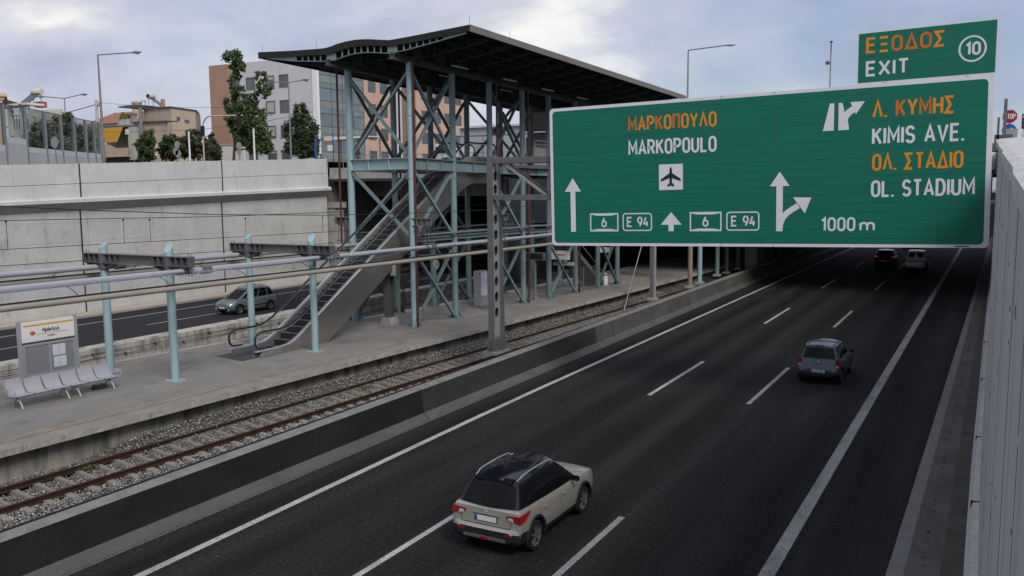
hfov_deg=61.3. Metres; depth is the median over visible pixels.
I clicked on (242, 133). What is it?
tall tree
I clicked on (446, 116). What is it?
window
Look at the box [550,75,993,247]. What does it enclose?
direction sign
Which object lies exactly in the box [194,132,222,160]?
street tree
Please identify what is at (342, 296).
escalator
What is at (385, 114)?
window
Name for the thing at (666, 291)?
ballast bank
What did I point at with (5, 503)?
railway sleeper
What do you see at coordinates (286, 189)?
retaining wall
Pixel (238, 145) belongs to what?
round sign
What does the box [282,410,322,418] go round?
railway sleeper
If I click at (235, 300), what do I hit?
minivan
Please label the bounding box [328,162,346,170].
ground
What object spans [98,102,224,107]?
overhead wire
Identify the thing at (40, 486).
railway sleeper
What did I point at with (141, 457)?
railway sleeper
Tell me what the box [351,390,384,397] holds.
railway sleeper
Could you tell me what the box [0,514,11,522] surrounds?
railway sleeper
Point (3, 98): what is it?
corner house
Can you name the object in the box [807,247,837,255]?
concrete barrier
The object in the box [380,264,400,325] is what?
escalator pillar
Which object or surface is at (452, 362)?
railway sleeper
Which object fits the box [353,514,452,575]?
lane dash
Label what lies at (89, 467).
weeds
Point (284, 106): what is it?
window
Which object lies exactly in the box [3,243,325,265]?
overhead wire
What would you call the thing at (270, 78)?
window
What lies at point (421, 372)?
railway sleeper
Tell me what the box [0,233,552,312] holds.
long horizontal pipe
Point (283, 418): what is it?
railway sleeper
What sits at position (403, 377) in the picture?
railway sleeper
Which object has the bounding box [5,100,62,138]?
white house
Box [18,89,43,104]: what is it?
solar water heater
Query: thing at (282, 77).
window
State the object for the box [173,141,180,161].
round sign
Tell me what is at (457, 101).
window
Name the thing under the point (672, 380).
lane dash
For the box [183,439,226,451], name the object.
railway sleeper
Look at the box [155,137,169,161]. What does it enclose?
street tree
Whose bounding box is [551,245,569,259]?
station name sign
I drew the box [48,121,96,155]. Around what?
olive tree
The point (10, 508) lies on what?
rail
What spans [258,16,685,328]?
station structure
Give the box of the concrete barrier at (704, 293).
[679,272,748,308]
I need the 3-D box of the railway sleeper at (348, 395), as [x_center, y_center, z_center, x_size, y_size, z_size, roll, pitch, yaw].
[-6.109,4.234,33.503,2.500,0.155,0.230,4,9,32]
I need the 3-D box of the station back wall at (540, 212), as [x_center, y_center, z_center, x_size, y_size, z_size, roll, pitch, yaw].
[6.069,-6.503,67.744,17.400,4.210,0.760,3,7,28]
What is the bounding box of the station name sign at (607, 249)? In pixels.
[600,246,609,252]
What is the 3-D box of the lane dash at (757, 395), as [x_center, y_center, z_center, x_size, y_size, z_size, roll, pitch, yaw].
[10.487,3.908,35.097,0.160,0.001,7.301,3,8,29]
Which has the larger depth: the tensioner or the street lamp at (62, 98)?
the street lamp at (62, 98)
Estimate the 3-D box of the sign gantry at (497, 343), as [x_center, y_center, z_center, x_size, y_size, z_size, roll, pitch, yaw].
[8.046,-0.909,32.016,20.530,8.370,1.300,3,7,28]
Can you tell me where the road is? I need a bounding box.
[0,258,487,361]
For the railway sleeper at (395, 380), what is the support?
on the track bed at (136, 461)
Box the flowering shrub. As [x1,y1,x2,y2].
[195,154,212,160]
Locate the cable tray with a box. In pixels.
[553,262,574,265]
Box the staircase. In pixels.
[538,232,602,284]
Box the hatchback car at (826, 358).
[797,338,853,382]
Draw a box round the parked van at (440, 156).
[435,144,474,158]
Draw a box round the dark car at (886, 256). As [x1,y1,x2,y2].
[874,249,899,266]
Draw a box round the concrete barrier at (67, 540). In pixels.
[0,388,428,575]
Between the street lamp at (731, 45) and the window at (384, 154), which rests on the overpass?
the street lamp at (731, 45)
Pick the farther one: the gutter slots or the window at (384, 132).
the window at (384, 132)
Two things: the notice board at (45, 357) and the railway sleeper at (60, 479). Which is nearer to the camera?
the railway sleeper at (60, 479)
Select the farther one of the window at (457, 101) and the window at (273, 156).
the window at (457, 101)
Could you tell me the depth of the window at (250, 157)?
121.04 m
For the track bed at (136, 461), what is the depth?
24.77 m
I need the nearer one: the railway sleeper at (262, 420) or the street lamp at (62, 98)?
the railway sleeper at (262, 420)
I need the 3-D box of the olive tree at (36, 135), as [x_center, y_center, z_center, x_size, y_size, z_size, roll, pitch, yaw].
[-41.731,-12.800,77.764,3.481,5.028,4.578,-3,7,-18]
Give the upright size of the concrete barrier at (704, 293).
1.125 m
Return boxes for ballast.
[0,291,666,530]
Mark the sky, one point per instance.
(52, 46)
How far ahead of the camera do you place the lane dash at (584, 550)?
19.32 m
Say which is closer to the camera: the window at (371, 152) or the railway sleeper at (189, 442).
the railway sleeper at (189, 442)
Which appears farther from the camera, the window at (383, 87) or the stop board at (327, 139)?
the window at (383, 87)
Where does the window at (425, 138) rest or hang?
in the office building
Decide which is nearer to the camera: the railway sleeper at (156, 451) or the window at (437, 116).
the railway sleeper at (156, 451)
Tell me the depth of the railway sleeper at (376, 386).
35.10 m
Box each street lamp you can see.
[37,94,87,111]
[97,51,140,162]
[266,79,308,158]
[687,44,735,97]
[829,41,832,86]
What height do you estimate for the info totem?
2.100 m
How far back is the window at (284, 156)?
118.13 m
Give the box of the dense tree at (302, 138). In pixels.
[280,102,320,158]
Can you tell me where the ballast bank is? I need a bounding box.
[0,261,766,496]
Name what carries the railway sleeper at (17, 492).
on the track bed at (136, 461)
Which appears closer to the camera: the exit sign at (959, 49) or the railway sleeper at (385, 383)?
the exit sign at (959, 49)
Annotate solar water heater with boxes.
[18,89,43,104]
[146,93,165,107]
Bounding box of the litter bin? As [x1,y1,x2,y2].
[602,273,607,284]
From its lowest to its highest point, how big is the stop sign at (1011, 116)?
2.708 m
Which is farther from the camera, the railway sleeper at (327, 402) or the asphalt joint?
the asphalt joint
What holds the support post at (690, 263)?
on the platform
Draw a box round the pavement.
[0,255,487,326]
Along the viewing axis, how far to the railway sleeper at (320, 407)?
31.96 m
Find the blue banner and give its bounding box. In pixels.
[314,136,317,158]
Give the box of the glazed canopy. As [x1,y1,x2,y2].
[0,232,486,285]
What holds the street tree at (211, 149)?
on the ground
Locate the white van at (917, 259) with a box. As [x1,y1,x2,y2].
[905,250,929,269]
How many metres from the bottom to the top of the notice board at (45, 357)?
2.620 m
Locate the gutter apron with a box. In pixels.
[940,243,992,575]
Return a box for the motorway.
[68,203,994,575]
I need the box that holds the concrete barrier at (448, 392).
[406,326,600,419]
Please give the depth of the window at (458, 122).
145.54 m
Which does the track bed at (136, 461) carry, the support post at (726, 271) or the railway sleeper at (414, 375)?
the railway sleeper at (414, 375)
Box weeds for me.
[78,385,370,470]
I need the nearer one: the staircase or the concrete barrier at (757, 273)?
the staircase
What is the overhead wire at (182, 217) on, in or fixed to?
attached to the station structure
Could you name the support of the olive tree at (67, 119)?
on the ground
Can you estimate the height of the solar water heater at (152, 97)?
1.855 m
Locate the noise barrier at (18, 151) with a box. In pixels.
[0,103,102,164]
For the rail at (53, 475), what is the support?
on the track bed at (136, 461)
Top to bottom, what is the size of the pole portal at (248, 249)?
5.107 m
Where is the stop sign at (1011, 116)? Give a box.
[1002,110,1016,132]
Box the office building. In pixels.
[209,60,469,175]
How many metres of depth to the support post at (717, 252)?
69.87 m
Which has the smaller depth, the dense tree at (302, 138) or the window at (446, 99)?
the dense tree at (302, 138)
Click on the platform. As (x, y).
(137, 384)
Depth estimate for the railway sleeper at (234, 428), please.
28.89 m
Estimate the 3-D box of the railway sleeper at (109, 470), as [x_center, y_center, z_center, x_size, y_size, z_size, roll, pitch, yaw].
[-11.487,5.278,24.860,2.500,0.155,0.230,4,8,32]
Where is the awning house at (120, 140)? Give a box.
[90,99,200,162]
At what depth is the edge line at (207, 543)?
25.29 m
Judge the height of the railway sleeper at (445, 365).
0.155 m
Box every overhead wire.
[0,202,550,215]
[0,204,483,220]
[0,223,485,249]
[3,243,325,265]
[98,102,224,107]
[147,112,310,131]
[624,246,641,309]
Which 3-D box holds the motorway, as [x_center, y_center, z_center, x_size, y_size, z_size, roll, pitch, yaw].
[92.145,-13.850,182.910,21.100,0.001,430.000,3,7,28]
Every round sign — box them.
[51,137,57,163]
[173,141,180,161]
[236,142,241,159]
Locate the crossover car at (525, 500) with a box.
[452,453,592,550]
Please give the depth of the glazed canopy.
34.55 m
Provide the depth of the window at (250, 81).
119.80 m
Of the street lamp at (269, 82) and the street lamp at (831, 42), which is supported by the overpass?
the street lamp at (831, 42)
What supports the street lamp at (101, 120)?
on the ground
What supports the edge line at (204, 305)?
on the road
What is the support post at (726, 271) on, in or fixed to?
on the platform
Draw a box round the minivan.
[215,284,276,314]
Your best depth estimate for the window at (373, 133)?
125.58 m
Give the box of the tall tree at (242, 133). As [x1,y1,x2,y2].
[220,48,274,160]
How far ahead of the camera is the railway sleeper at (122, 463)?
25.36 m
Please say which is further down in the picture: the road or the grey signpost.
the road
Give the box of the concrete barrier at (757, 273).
[739,258,786,284]
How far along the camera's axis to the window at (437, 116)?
140.03 m
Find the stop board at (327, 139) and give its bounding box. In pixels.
[324,133,333,165]
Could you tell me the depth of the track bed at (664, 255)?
88.25 m
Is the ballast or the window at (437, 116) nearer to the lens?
the ballast
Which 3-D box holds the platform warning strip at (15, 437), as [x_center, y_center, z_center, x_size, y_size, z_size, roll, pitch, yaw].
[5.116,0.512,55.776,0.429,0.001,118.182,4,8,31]
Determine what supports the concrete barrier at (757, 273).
on the motorway
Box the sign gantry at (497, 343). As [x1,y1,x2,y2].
[483,143,997,355]
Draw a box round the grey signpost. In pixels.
[1002,99,1017,137]
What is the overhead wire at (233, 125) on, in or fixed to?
attached to the utility pole
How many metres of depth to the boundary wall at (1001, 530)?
6.76 m
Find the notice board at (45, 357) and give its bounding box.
[15,314,80,397]
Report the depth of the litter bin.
61.74 m
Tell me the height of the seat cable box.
0.160 m
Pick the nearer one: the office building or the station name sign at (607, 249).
the station name sign at (607, 249)
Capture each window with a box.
[246,77,254,89]
[249,153,257,159]
[265,75,274,87]
[266,101,275,113]
[268,125,276,137]
[268,150,276,159]
[279,74,287,86]
[280,100,288,112]
[282,150,289,159]
[368,81,375,91]
[368,104,375,114]
[369,128,376,139]
[370,151,376,158]
[380,83,386,93]
[380,105,387,116]
[381,129,387,140]
[381,151,388,157]
[422,133,427,143]
[435,112,440,122]
[444,96,448,102]
[444,113,448,123]
[455,98,460,104]
[456,115,460,125]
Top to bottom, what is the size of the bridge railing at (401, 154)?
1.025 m
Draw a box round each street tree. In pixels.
[132,128,157,161]
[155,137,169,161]
[158,132,179,161]
[172,128,201,160]
[180,151,197,160]
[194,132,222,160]
[204,142,219,160]
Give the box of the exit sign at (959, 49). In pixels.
[856,18,998,84]
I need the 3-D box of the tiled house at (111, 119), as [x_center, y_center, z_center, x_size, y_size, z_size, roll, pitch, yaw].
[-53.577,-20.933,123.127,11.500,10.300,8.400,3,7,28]
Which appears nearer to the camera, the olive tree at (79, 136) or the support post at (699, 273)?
the support post at (699, 273)
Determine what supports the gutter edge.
on the motorway
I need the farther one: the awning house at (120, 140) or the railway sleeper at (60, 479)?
the awning house at (120, 140)
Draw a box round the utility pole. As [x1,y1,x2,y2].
[95,100,99,153]
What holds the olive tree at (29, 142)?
on the ground
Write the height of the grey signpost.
3.100 m
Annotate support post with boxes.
[647,246,657,300]
[685,246,694,287]
[695,246,703,283]
[713,246,720,276]
[722,246,730,273]
[734,247,741,269]
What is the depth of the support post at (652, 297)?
55.22 m
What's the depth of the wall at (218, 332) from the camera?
44.74 m
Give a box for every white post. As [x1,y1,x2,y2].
[188,131,190,160]
[252,128,255,159]
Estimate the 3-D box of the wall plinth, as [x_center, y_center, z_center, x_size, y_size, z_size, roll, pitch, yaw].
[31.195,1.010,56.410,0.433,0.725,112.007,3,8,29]
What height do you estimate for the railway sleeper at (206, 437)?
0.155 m
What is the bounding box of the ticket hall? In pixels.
[457,123,545,163]
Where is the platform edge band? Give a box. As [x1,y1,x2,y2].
[0,247,797,450]
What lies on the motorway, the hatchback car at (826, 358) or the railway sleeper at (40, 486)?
the hatchback car at (826, 358)
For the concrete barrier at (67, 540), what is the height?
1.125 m
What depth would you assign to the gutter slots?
24.47 m
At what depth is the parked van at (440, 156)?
82.64 m
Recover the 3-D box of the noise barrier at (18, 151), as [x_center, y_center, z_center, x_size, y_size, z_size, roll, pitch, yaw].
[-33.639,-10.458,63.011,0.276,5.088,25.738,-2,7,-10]
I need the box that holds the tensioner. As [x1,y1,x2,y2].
[418,254,438,289]
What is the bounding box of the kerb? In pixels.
[0,257,487,329]
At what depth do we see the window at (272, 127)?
118.70 m
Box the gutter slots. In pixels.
[921,343,969,565]
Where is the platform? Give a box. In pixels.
[0,247,806,484]
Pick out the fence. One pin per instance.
(583, 282)
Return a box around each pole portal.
[83,242,196,382]
[230,233,337,352]
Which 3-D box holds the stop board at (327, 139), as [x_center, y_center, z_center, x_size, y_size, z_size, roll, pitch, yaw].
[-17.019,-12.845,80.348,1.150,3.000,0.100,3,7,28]
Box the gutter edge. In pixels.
[885,237,991,575]
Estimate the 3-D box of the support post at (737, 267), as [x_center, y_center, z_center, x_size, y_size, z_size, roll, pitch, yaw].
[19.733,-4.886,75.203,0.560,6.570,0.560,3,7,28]
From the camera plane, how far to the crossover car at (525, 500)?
19.27 m
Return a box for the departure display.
[526,252,545,300]
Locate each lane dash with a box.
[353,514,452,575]
[552,516,624,575]
[647,361,704,394]
[746,368,789,403]
[765,308,789,323]
[833,311,852,326]
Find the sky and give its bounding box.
[0,0,1023,189]
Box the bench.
[4,363,120,409]
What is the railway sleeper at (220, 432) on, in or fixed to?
on the track bed at (136, 461)
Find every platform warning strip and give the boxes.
[0,247,787,442]
[0,301,473,387]
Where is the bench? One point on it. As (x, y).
(14, 389)
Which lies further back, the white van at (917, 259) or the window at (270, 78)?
the window at (270, 78)
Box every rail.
[0,247,847,513]
[0,284,701,494]
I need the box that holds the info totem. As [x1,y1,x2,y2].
[473,270,487,306]
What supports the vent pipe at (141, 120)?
on the ground
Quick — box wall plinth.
[963,248,992,575]
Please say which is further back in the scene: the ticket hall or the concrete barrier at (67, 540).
the ticket hall
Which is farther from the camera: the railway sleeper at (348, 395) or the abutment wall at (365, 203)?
the abutment wall at (365, 203)
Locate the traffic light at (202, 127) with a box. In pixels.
[200,114,242,160]
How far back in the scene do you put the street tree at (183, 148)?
93.14 m
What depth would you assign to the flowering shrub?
89.70 m
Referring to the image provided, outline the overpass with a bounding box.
[328,155,996,282]
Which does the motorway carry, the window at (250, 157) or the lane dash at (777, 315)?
the lane dash at (777, 315)
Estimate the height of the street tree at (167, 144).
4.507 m
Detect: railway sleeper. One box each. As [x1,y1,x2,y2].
[0,499,36,514]
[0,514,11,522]
[6,489,59,507]
[30,483,79,499]
[50,476,102,492]
[71,470,122,486]
[94,464,140,479]
[111,459,159,474]
[131,454,179,467]
[151,448,195,462]
[167,444,209,457]
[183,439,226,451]
[199,434,243,446]
[215,430,257,441]
[230,426,270,436]
[243,422,283,432]
[256,418,296,427]
[270,414,308,423]
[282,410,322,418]
[295,406,333,414]
[306,403,344,411]
[318,399,354,407]
[329,396,364,403]
[341,393,376,400]
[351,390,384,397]
[363,387,394,393]
[371,384,403,390]
[381,381,413,386]
[390,378,420,383]
[398,376,427,380]
[408,373,436,377]
[417,371,444,374]
[425,368,440,372]
[441,363,456,367]
[448,361,463,364]
[456,359,473,362]
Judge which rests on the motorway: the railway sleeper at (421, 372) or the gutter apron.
the gutter apron
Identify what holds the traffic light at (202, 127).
on the ground
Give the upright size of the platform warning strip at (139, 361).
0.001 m
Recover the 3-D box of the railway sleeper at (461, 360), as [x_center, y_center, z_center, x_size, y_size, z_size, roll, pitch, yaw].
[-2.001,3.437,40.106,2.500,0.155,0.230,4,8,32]
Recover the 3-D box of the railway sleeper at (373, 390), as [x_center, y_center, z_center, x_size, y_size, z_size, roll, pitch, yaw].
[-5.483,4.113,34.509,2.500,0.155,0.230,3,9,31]
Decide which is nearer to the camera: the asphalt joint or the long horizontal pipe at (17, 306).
the long horizontal pipe at (17, 306)
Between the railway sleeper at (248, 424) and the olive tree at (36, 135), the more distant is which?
the olive tree at (36, 135)
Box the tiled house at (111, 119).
[87,101,143,161]
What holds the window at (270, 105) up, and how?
in the office building
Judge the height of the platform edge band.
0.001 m
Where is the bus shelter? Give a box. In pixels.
[332,136,380,167]
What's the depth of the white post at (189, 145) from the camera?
87.30 m
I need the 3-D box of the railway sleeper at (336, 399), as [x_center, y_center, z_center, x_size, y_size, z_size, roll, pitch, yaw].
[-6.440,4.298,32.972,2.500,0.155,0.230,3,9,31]
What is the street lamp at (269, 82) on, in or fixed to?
on the ground
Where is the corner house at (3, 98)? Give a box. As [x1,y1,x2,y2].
[0,92,7,151]
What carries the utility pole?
on the ground
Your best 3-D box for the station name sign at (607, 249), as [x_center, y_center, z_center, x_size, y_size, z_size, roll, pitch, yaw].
[6.719,-3.341,62.231,0.950,1.560,0.127,3,7,28]
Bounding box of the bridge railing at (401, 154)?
[327,151,526,167]
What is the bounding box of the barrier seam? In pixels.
[64,252,826,575]
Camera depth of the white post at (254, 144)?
83.74 m
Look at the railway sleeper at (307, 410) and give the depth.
31.50 m
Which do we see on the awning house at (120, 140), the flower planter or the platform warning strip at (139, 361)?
the flower planter
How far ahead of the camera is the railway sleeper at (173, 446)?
26.82 m
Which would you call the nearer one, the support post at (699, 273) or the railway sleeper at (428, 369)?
the railway sleeper at (428, 369)
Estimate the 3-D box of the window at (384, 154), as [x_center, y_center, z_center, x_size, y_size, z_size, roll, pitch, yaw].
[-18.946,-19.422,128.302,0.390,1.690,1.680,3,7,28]
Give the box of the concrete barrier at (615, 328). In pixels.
[585,292,692,347]
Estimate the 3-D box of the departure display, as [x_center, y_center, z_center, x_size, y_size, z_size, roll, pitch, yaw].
[1.468,-0.715,53.733,1.280,2.980,0.320,3,7,28]
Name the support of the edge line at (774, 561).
on the motorway
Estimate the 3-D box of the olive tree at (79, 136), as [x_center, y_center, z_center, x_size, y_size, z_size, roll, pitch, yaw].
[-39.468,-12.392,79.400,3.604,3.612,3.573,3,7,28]
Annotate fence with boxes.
[552,264,598,295]
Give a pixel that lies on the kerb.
(120, 311)
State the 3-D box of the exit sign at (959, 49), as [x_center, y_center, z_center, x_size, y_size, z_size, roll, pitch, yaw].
[13.288,-7.353,27.795,4.100,2.110,0.163,2,7,29]
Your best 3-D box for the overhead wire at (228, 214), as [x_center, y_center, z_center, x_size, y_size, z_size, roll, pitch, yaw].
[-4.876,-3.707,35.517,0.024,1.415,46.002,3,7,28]
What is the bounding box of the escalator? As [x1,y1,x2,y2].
[216,142,495,360]
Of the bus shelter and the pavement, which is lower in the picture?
the pavement
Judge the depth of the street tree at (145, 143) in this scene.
98.58 m
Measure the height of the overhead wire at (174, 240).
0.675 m
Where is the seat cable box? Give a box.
[91,383,107,389]
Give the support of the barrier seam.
on the motorway
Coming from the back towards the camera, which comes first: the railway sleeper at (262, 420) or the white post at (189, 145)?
the white post at (189, 145)
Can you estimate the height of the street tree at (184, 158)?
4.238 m
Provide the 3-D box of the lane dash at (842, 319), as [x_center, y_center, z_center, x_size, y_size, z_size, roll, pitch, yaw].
[20.051,1.846,52.254,0.160,0.001,7.301,3,8,29]
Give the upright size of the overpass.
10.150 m
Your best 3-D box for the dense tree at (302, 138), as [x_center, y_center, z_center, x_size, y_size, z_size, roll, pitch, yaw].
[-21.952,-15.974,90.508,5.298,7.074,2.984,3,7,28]
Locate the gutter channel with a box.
[903,237,992,575]
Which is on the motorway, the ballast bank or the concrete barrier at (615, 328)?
the concrete barrier at (615, 328)
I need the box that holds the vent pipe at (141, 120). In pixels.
[138,108,143,161]
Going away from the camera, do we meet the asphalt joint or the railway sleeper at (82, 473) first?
the railway sleeper at (82, 473)
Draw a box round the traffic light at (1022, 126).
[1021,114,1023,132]
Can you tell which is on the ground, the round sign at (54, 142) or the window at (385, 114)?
the round sign at (54, 142)
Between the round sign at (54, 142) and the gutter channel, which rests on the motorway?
the gutter channel
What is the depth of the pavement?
61.05 m
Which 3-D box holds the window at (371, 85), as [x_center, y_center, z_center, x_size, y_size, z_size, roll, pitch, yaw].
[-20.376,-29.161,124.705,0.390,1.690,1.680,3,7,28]
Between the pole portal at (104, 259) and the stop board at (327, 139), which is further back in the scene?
the stop board at (327, 139)
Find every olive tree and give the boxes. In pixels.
[27,118,67,154]
[28,122,56,153]
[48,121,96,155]
[52,111,76,142]
[66,133,97,157]
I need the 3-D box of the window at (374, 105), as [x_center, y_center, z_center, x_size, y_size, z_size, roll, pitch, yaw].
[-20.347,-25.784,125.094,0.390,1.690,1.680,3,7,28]
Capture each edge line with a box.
[3,262,482,336]
[134,247,853,575]
[758,248,961,575]
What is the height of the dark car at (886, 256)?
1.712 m
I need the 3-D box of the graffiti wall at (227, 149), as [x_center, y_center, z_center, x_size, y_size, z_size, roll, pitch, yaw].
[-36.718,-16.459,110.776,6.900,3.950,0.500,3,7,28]
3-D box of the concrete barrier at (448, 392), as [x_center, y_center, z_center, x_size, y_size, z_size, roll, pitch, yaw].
[0.348,3.274,36.936,1.080,1.125,15.298,3,7,28]
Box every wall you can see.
[0,159,331,323]
[0,273,506,380]
[219,144,245,160]
[327,180,487,273]
[504,179,551,230]
[978,137,1023,575]
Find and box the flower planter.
[118,112,129,124]
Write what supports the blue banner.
on the ground
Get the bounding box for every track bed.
[0,323,587,529]
[224,246,729,341]
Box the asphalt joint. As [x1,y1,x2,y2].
[726,293,792,299]

